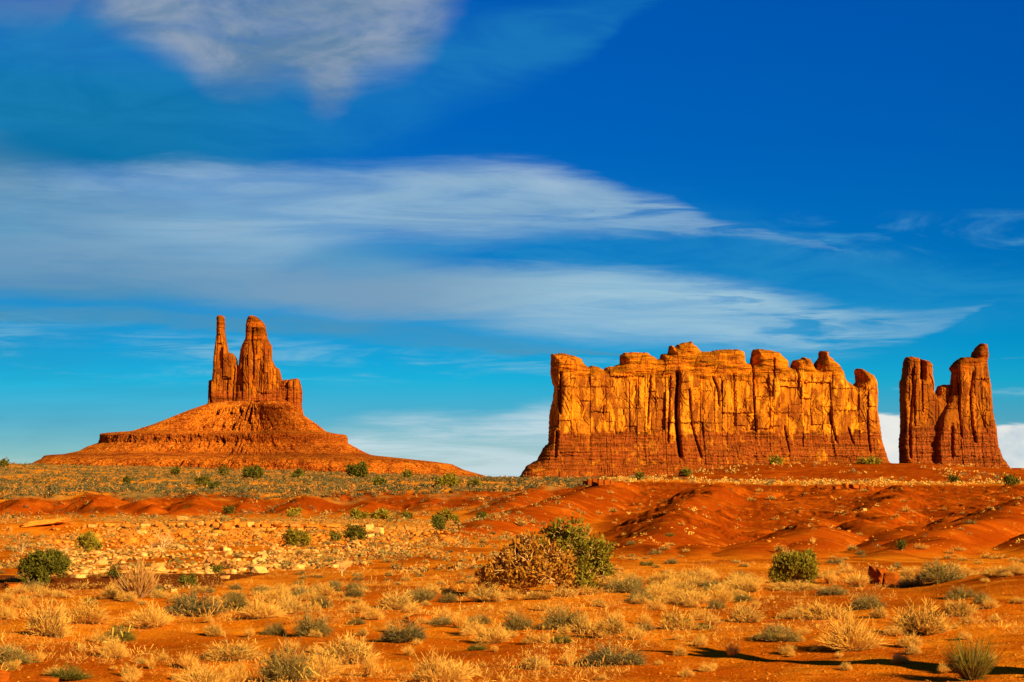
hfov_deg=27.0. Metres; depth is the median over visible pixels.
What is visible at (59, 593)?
rabbitbrush
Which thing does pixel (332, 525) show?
ledge block
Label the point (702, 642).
dry shrub
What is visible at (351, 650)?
rabbitbrush
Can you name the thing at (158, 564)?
loose stone
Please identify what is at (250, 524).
ledge block
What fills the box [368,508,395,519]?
juniper
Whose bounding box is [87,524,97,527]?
ledge block
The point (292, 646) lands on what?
grass tuft
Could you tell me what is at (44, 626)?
rabbitbrush
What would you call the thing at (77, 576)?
boulder
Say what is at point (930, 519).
hill debris
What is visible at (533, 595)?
rabbitbrush
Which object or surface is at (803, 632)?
dry shrub
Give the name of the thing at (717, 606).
sagebrush
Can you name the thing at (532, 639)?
dry shrub
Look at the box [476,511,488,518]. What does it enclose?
juniper
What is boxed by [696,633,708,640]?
dry shrub
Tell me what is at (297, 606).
rabbitbrush
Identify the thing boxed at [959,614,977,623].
dry shrub
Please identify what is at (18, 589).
dry shrub
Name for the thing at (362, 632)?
rabbitbrush
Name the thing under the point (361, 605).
dry shrub
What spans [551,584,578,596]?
rabbitbrush
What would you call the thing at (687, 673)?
dry shrub
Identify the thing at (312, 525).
ledge block
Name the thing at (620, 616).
dry shrub
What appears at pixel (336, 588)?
sagebrush
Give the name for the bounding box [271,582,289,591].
dry shrub
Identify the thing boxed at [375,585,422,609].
rabbitbrush
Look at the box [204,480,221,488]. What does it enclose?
juniper
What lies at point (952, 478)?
juniper
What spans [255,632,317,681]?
sagebrush
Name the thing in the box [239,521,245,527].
ledge block
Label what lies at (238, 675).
grass tuft
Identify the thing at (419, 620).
dry shrub
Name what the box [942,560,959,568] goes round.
dry shrub
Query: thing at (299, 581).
sagebrush
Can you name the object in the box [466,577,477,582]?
dry shrub
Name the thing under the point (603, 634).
dry shrub
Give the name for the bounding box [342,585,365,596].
sagebrush
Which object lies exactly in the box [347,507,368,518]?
juniper
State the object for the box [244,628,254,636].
grass tuft
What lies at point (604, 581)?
dry shrub
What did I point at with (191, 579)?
juniper
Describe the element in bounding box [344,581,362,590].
sagebrush
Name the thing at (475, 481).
juniper
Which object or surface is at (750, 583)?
dry shrub
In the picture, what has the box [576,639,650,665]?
sagebrush
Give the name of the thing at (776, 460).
juniper
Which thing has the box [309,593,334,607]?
sagebrush
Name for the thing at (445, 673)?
dry shrub
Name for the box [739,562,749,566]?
rabbitbrush
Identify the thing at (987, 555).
dry shrub
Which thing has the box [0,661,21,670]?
rabbitbrush
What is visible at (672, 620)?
rabbitbrush
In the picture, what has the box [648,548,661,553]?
sagebrush
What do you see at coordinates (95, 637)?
dry shrub
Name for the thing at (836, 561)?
sagebrush
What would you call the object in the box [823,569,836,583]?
grass tuft
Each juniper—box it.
[0,456,10,466]
[16,548,73,584]
[74,528,103,553]
[106,567,121,578]
[120,475,131,483]
[170,466,180,475]
[176,572,198,587]
[192,474,211,486]
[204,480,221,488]
[209,564,223,573]
[217,463,231,476]
[221,503,234,513]
[241,464,264,478]
[281,526,312,545]
[284,505,304,516]
[290,467,306,478]
[327,529,343,540]
[342,524,367,540]
[344,459,369,477]
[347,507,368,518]
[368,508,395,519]
[371,476,387,485]
[399,510,413,518]
[400,469,413,477]
[430,514,446,529]
[432,507,461,520]
[434,471,460,486]
[466,478,482,486]
[472,528,579,594]
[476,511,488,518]
[535,512,616,590]
[631,468,644,479]
[679,466,693,475]
[768,454,784,464]
[768,546,820,582]
[854,453,882,463]
[895,538,906,550]
[944,473,961,482]
[1000,473,1020,485]
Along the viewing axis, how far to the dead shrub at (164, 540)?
112.06 m
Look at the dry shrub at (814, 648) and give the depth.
30.92 m
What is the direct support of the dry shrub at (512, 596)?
on the desert ground at (721, 530)
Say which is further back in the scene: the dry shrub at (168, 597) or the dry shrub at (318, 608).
the dry shrub at (168, 597)
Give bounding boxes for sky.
[0,0,1023,476]
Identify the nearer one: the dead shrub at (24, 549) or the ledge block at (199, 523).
the dead shrub at (24, 549)
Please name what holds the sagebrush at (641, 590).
on the desert ground at (721, 530)
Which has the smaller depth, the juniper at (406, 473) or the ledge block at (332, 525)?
the ledge block at (332, 525)
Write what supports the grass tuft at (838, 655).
on the desert ground at (721, 530)
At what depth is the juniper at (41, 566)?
63.60 m
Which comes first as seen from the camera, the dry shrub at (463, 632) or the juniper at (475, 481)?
the dry shrub at (463, 632)
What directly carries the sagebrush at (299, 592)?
on the desert ground at (721, 530)
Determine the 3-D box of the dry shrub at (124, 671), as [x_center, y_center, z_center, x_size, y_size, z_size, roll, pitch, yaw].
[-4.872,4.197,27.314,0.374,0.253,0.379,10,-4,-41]
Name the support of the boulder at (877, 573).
on the desert ground at (721, 530)
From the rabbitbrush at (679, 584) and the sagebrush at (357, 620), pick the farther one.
the rabbitbrush at (679, 584)
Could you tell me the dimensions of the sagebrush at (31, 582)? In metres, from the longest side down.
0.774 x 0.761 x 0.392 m
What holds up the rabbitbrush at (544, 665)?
on the desert ground at (721, 530)
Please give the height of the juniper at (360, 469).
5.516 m
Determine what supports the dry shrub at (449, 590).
on the desert ground at (721, 530)
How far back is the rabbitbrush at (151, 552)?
105.09 m
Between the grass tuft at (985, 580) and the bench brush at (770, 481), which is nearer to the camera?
the grass tuft at (985, 580)
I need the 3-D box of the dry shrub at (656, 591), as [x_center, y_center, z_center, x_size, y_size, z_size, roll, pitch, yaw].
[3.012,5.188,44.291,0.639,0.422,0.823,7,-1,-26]
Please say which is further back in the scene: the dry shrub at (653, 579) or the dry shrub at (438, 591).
the dry shrub at (653, 579)
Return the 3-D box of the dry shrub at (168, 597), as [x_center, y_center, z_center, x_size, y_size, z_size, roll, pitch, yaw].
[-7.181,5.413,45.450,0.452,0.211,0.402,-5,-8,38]
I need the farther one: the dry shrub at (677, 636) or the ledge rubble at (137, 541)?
the ledge rubble at (137, 541)
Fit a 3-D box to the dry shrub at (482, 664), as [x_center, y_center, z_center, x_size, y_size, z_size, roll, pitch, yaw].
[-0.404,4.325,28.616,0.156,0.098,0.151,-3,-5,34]
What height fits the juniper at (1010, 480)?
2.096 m
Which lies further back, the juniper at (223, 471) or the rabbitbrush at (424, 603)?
the juniper at (223, 471)
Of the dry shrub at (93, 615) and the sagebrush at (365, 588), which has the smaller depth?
the dry shrub at (93, 615)
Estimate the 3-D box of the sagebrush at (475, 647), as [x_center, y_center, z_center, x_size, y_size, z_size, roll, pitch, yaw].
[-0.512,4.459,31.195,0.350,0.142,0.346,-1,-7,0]
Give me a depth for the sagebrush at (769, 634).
32.12 m
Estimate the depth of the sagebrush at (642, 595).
43.61 m
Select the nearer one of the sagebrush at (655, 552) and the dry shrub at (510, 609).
the dry shrub at (510, 609)
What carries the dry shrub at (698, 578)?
on the desert ground at (721, 530)
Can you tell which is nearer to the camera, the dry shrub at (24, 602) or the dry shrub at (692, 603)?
the dry shrub at (24, 602)
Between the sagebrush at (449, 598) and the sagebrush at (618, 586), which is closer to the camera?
the sagebrush at (449, 598)
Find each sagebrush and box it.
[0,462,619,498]
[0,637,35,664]
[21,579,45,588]
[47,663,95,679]
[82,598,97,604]
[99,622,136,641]
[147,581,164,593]
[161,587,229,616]
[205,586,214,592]
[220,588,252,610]
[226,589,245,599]
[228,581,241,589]
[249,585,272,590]
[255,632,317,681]
[261,621,285,634]
[290,583,318,597]
[291,603,334,636]
[295,579,304,583]
[296,570,305,574]
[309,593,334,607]
[318,583,342,591]
[329,577,342,586]
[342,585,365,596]
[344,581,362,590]
[347,582,369,589]
[348,617,365,624]
[372,618,429,642]
[401,584,436,602]
[427,614,453,625]
[437,591,457,602]
[466,610,493,624]
[467,643,486,650]
[501,606,533,630]
[533,601,591,629]
[550,633,572,642]
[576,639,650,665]
[600,574,647,592]
[622,576,644,585]
[625,590,654,600]
[628,588,642,595]
[637,620,655,630]
[639,559,654,565]
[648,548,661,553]
[665,557,678,563]
[692,623,714,629]
[699,579,720,586]
[701,578,723,590]
[705,597,726,608]
[729,569,752,578]
[730,590,754,601]
[754,616,802,641]
[815,584,849,594]
[826,557,843,563]
[845,589,887,609]
[855,549,865,554]
[914,556,966,583]
[944,584,978,599]
[963,520,976,523]
[973,590,991,602]
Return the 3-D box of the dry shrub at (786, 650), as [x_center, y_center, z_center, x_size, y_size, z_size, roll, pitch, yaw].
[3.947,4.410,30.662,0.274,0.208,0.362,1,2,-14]
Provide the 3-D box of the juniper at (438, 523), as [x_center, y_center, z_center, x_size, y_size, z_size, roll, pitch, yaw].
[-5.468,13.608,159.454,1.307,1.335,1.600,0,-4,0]
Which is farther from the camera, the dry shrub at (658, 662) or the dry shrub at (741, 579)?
the dry shrub at (741, 579)
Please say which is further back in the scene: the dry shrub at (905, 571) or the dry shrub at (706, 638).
the dry shrub at (905, 571)
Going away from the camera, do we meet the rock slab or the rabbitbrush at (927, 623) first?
the rabbitbrush at (927, 623)
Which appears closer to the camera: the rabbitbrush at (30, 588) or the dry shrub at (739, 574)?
the rabbitbrush at (30, 588)
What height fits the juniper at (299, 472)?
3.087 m
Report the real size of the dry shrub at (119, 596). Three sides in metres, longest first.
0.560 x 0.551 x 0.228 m
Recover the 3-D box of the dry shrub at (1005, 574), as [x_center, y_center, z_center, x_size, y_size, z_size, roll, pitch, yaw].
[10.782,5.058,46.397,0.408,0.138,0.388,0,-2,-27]
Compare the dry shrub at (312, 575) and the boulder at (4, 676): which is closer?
the boulder at (4, 676)
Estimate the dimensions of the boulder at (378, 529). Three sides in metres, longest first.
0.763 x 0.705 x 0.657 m
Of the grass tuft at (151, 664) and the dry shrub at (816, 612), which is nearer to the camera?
the grass tuft at (151, 664)
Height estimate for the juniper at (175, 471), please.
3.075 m
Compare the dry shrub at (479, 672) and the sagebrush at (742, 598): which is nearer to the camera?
the dry shrub at (479, 672)
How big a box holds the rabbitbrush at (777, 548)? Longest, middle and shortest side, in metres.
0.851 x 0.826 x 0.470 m
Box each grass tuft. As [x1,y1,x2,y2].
[32,649,44,662]
[121,671,139,681]
[145,655,156,668]
[177,649,199,669]
[228,667,248,681]
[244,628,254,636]
[284,636,299,651]
[313,674,320,680]
[360,652,381,676]
[400,646,415,655]
[438,605,452,618]
[448,606,469,627]
[490,645,498,651]
[562,647,576,666]
[708,663,717,669]
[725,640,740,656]
[751,601,761,606]
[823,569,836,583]
[835,651,843,657]
[837,562,851,570]
[839,571,874,586]
[907,565,920,572]
[939,629,1007,680]
[954,563,972,575]
[980,578,989,582]
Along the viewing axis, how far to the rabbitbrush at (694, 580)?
50.35 m
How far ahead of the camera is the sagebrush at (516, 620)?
35.37 m
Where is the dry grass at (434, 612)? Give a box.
[0,558,1023,681]
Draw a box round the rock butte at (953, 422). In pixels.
[898,343,1009,467]
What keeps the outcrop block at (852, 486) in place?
on the desert ground at (721, 530)
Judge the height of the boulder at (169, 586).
0.133 m
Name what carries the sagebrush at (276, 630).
on the desert ground at (721, 530)
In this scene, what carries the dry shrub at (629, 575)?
on the desert ground at (721, 530)
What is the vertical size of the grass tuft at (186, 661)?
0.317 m
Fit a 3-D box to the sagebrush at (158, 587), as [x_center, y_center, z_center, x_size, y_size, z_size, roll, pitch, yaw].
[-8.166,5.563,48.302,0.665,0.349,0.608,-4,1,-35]
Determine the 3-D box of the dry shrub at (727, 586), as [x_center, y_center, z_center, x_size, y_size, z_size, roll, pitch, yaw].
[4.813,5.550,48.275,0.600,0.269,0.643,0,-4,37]
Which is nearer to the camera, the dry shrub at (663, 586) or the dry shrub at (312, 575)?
the dry shrub at (663, 586)
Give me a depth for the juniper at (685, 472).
375.41 m
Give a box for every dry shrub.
[0,590,13,600]
[0,599,19,619]
[3,576,16,580]
[6,583,27,592]
[12,594,33,607]
[28,606,42,613]
[29,542,41,547]
[29,586,55,596]
[53,595,117,623]
[61,590,72,597]
[88,631,104,641]
[95,634,128,657]
[99,588,116,598]
[114,591,134,599]
[119,598,181,628]
[119,662,144,677]
[155,653,168,660]
[164,591,179,598]
[166,593,190,601]
[171,660,234,681]
[204,615,213,622]
[230,660,245,670]
[238,594,289,618]
[239,603,264,618]
[259,583,290,600]
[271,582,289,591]
[273,591,297,602]
[297,590,325,600]
[305,642,346,676]
[305,644,320,652]
[307,571,320,576]
[307,600,322,612]
[313,582,335,595]
[340,596,352,600]
[341,597,370,612]
[361,605,383,619]
[382,620,397,631]
[401,602,423,612]
[406,646,477,681]
[412,638,421,644]
[414,616,428,623]
[421,583,442,594]
[437,585,457,594]
[459,623,474,635]
[460,616,486,633]
[464,663,482,676]
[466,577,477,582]
[470,614,510,644]
[478,661,485,666]
[503,589,523,599]
[504,606,515,613]
[505,628,518,637]
[519,628,551,643]
[533,599,550,610]
[547,599,563,613]
[575,584,604,594]
[582,617,598,634]
[596,572,624,586]
[596,673,607,679]
[597,627,612,637]
[611,565,630,575]
[611,610,624,618]
[619,571,641,579]
[624,570,646,581]
[625,625,646,638]
[628,553,641,559]
[635,612,653,624]
[642,584,674,599]
[644,580,675,592]
[645,568,668,583]
[646,581,677,594]
[648,596,665,609]
[654,660,662,664]
[655,592,673,603]
[656,572,670,582]
[661,566,686,576]
[665,567,691,583]
[668,585,714,605]
[672,632,681,639]
[678,666,695,676]
[683,599,699,607]
[685,563,718,579]
[687,607,707,619]
[688,574,708,582]
[692,634,707,645]
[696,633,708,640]
[698,660,713,671]
[702,584,735,602]
[703,583,725,593]
[703,611,724,623]
[715,594,735,602]
[717,580,737,590]
[726,572,748,580]
[726,586,749,598]
[732,575,765,587]
[735,578,761,590]
[743,573,767,583]
[766,579,830,590]
[775,642,795,655]
[777,608,802,618]
[783,595,855,619]
[796,626,812,634]
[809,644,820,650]
[815,599,891,651]
[820,568,835,574]
[829,568,843,574]
[845,566,856,572]
[882,624,904,635]
[890,651,908,663]
[893,570,926,586]
[893,630,924,647]
[897,566,914,575]
[911,544,927,548]
[936,661,949,672]
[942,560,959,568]
[946,546,955,553]
[952,545,965,550]
[957,556,968,560]
[958,630,972,639]
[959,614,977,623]
[979,563,1006,576]
[979,594,1000,608]
[980,552,992,557]
[989,552,1005,558]
[989,613,1001,621]
[998,571,1013,576]
[1003,560,1023,573]
[1008,596,1023,603]
[1016,568,1023,574]
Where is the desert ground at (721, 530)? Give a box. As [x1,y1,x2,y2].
[0,463,1023,681]
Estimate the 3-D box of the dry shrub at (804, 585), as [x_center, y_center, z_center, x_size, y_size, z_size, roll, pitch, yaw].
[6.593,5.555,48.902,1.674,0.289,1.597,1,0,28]
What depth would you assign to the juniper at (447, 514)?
208.16 m
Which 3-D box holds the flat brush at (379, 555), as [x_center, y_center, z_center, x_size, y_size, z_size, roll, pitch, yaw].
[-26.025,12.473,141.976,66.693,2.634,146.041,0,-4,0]
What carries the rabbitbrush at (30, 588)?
on the desert ground at (721, 530)
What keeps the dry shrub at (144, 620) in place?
on the desert ground at (721, 530)
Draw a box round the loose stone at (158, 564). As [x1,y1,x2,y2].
[151,563,164,567]
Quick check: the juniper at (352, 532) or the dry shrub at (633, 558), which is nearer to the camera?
the dry shrub at (633, 558)
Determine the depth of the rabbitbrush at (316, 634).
34.19 m
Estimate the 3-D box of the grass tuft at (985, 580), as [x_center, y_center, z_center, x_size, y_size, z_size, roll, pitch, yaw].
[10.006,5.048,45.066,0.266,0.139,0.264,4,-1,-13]
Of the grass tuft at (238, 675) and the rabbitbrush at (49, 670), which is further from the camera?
the rabbitbrush at (49, 670)
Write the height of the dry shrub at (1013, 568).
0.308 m
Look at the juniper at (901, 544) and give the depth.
102.20 m
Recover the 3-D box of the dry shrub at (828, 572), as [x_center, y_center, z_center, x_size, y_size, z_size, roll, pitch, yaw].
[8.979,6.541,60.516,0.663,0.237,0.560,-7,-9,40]
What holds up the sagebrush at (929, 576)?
on the desert ground at (721, 530)
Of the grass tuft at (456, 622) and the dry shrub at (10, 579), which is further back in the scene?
the dry shrub at (10, 579)
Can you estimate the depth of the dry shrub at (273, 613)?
38.18 m
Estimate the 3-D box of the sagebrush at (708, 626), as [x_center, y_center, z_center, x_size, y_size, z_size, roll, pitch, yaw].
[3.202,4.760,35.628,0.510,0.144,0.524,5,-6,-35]
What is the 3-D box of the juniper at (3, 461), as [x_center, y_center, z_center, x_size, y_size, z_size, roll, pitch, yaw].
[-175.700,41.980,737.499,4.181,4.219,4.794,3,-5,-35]
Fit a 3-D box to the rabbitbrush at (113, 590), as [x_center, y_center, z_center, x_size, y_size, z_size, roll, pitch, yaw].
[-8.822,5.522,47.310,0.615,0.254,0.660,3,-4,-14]
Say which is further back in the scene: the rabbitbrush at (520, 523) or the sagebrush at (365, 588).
the rabbitbrush at (520, 523)
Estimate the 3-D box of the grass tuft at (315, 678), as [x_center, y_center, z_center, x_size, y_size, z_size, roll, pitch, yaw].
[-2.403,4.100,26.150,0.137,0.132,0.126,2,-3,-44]
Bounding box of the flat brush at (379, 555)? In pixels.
[0,500,589,572]
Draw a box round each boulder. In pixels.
[0,669,10,681]
[4,582,23,587]
[36,676,58,681]
[71,574,85,577]
[163,585,173,589]
[176,516,187,519]
[220,575,229,578]
[365,524,373,530]
[373,527,383,533]
[406,614,430,622]
[867,565,886,584]
[884,572,898,584]
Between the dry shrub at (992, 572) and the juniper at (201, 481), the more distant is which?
the juniper at (201, 481)
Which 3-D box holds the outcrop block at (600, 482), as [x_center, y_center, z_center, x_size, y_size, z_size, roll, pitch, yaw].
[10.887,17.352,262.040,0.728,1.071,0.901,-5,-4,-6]
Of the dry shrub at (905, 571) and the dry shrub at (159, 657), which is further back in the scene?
the dry shrub at (905, 571)
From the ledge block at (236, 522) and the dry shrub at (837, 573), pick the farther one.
the ledge block at (236, 522)
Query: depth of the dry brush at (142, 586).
45.22 m
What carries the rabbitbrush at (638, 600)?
on the desert ground at (721, 530)
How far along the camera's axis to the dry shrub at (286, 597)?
44.60 m
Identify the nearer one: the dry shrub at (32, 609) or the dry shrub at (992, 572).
the dry shrub at (32, 609)
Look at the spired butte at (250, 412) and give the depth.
4081.28 m
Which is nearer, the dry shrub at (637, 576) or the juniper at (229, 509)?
the dry shrub at (637, 576)
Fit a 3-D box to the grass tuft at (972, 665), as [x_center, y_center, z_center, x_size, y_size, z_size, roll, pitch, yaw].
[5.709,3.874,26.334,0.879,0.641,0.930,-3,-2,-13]
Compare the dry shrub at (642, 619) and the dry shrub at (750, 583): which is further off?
the dry shrub at (750, 583)
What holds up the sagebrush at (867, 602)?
on the desert ground at (721, 530)
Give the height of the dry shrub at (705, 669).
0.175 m
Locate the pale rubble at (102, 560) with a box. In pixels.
[32,542,408,574]
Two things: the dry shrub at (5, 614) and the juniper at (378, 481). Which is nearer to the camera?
the dry shrub at (5, 614)
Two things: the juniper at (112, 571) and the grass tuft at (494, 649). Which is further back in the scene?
the juniper at (112, 571)
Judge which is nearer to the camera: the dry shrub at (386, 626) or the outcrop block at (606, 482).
the dry shrub at (386, 626)
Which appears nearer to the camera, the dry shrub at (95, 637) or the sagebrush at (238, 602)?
the dry shrub at (95, 637)
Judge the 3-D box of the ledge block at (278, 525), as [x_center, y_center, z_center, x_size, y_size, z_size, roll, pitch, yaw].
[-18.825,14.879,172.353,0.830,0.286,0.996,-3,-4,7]
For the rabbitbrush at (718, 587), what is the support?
on the desert ground at (721, 530)
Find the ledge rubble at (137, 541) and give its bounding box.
[46,519,461,546]
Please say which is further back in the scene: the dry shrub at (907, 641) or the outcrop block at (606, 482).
the outcrop block at (606, 482)
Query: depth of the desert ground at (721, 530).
97.09 m
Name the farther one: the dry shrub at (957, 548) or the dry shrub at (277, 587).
the dry shrub at (957, 548)
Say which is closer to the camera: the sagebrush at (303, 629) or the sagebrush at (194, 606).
the sagebrush at (303, 629)
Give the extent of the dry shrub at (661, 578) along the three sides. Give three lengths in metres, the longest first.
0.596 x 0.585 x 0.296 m
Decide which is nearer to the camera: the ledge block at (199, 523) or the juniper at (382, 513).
the ledge block at (199, 523)
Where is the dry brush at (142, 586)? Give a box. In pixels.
[109,555,159,598]
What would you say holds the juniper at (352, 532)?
on the desert ground at (721, 530)
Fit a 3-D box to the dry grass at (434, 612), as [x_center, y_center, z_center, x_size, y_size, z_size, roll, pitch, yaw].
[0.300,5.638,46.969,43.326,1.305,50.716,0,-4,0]
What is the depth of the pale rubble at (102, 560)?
92.59 m
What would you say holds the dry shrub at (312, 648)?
on the desert ground at (721, 530)
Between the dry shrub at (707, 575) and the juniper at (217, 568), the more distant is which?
the juniper at (217, 568)
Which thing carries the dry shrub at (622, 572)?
on the desert ground at (721, 530)
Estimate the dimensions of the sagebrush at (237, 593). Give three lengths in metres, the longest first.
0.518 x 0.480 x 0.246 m
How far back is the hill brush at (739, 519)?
174.88 m
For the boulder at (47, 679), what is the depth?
26.24 m
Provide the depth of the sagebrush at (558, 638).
32.82 m
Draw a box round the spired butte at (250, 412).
[32,315,485,476]
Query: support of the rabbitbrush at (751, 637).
on the desert ground at (721, 530)
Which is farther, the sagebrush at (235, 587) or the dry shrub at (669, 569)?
the dry shrub at (669, 569)
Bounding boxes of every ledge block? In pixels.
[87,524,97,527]
[104,523,114,526]
[187,522,193,526]
[197,521,203,525]
[206,520,212,525]
[229,519,239,525]
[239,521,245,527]
[247,522,253,526]
[261,523,270,526]
[274,524,284,526]
[306,524,318,526]
[325,523,340,526]
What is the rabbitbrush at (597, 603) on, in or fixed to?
on the desert ground at (721, 530)
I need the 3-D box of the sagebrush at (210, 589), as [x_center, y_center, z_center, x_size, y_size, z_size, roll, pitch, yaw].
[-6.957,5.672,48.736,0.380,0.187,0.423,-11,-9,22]
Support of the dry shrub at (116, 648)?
on the desert ground at (721, 530)
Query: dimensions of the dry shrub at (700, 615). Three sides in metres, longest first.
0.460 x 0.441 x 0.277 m
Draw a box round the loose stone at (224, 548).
[219,547,230,550]
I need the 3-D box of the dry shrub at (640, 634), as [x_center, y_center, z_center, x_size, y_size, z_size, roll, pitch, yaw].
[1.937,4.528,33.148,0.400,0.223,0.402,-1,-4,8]
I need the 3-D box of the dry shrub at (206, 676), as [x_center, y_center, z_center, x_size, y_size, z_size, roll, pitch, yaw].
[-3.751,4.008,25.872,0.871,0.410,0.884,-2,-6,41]
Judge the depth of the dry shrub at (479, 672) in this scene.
27.27 m
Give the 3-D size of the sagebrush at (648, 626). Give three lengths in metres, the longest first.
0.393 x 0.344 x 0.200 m
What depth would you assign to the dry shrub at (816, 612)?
38.30 m
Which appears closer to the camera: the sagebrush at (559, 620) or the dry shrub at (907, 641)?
the dry shrub at (907, 641)
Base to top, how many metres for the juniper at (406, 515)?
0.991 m
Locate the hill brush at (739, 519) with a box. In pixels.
[517,481,1023,552]
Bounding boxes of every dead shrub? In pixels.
[16,543,26,553]
[59,541,71,553]
[144,530,175,551]
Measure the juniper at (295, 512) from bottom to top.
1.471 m
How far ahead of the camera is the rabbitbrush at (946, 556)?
97.56 m
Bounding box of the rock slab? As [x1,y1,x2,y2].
[21,518,70,526]
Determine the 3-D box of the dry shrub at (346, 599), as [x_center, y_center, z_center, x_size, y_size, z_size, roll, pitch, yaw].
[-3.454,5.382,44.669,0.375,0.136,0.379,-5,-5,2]
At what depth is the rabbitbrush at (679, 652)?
30.63 m
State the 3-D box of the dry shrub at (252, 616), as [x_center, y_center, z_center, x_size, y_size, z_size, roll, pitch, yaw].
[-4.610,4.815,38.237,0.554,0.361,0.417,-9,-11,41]
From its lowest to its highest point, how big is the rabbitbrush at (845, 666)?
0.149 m
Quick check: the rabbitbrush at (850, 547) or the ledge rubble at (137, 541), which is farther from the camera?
the ledge rubble at (137, 541)
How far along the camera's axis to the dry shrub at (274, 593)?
44.83 m
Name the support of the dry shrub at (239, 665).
on the desert ground at (721, 530)
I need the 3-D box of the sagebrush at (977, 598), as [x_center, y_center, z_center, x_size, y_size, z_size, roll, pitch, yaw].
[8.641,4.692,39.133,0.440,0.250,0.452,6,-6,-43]
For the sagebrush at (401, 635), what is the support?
on the desert ground at (721, 530)
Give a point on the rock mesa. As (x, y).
(678, 407)
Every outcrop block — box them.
[591,478,597,485]
[597,478,602,485]
[603,479,609,485]
[849,484,858,488]
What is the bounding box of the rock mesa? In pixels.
[519,341,889,477]
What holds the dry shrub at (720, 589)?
on the desert ground at (721, 530)
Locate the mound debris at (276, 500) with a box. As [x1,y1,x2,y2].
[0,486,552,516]
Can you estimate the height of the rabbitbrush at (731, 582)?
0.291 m
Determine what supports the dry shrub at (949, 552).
on the desert ground at (721, 530)
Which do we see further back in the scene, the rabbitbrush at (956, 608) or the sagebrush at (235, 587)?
the sagebrush at (235, 587)
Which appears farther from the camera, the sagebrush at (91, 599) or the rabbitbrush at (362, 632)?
the sagebrush at (91, 599)
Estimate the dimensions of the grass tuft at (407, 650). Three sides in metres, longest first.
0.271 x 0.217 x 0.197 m
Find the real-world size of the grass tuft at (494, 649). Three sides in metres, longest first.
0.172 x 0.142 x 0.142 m
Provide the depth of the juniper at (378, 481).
364.66 m
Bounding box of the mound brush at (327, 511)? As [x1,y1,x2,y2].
[0,482,562,517]
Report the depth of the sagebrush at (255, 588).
50.57 m
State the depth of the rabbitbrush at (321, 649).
29.87 m
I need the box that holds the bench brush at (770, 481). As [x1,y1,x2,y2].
[599,461,1023,486]
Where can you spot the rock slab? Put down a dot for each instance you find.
(45, 522)
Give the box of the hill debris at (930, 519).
[541,483,1023,549]
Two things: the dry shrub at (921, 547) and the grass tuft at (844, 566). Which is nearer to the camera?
the grass tuft at (844, 566)
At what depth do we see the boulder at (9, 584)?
57.08 m
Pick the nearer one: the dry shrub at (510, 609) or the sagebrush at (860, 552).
the dry shrub at (510, 609)
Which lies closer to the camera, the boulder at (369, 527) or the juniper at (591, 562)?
the juniper at (591, 562)
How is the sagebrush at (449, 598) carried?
on the desert ground at (721, 530)
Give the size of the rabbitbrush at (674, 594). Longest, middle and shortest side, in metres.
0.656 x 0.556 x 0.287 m
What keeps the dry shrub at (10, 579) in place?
on the desert ground at (721, 530)
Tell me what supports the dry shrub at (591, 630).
on the desert ground at (721, 530)
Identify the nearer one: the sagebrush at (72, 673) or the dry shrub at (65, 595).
the sagebrush at (72, 673)
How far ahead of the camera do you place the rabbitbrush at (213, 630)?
34.27 m
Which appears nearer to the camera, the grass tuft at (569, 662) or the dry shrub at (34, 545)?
the grass tuft at (569, 662)
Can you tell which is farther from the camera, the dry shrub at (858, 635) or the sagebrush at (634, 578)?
the sagebrush at (634, 578)
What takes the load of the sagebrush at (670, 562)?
on the desert ground at (721, 530)
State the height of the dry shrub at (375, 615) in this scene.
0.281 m
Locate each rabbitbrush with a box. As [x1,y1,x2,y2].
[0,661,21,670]
[22,594,73,637]
[27,583,44,591]
[41,664,63,674]
[52,590,63,596]
[101,584,123,593]
[118,592,138,601]
[135,656,146,663]
[136,599,148,604]
[147,548,156,554]
[147,588,169,597]
[170,672,181,679]
[194,585,209,592]
[200,628,265,660]
[202,619,227,636]
[221,590,243,599]
[272,594,309,612]
[276,601,293,613]
[288,580,317,592]
[305,632,382,664]
[307,629,322,637]
[312,642,329,655]
[353,628,369,635]
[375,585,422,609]
[382,556,394,561]
[385,570,394,575]
[421,600,431,605]
[462,576,508,601]
[515,517,528,526]
[518,651,553,668]
[520,585,553,599]
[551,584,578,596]
[556,622,570,633]
[568,613,593,632]
[591,596,606,607]
[593,609,628,634]
[630,591,653,603]
[658,601,697,629]
[659,543,671,549]
[661,576,705,593]
[668,589,683,598]
[673,643,686,655]
[683,576,702,586]
[706,583,729,592]
[723,579,738,587]
[725,596,767,622]
[731,573,760,591]
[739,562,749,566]
[749,632,760,638]
[766,495,776,499]
[773,544,787,550]
[838,662,852,669]
[846,543,859,549]
[868,606,889,617]
[881,594,956,635]
[904,642,922,654]
[941,555,952,558]
[941,593,979,616]
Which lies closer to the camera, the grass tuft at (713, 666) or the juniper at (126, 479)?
the grass tuft at (713, 666)
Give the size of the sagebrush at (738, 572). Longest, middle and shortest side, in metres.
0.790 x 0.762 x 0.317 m
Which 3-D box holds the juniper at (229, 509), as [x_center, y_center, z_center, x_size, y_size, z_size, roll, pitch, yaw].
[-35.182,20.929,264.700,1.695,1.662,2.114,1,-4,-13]
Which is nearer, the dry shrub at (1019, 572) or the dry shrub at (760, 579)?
the dry shrub at (1019, 572)
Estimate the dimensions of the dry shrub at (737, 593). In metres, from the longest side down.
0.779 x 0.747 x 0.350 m

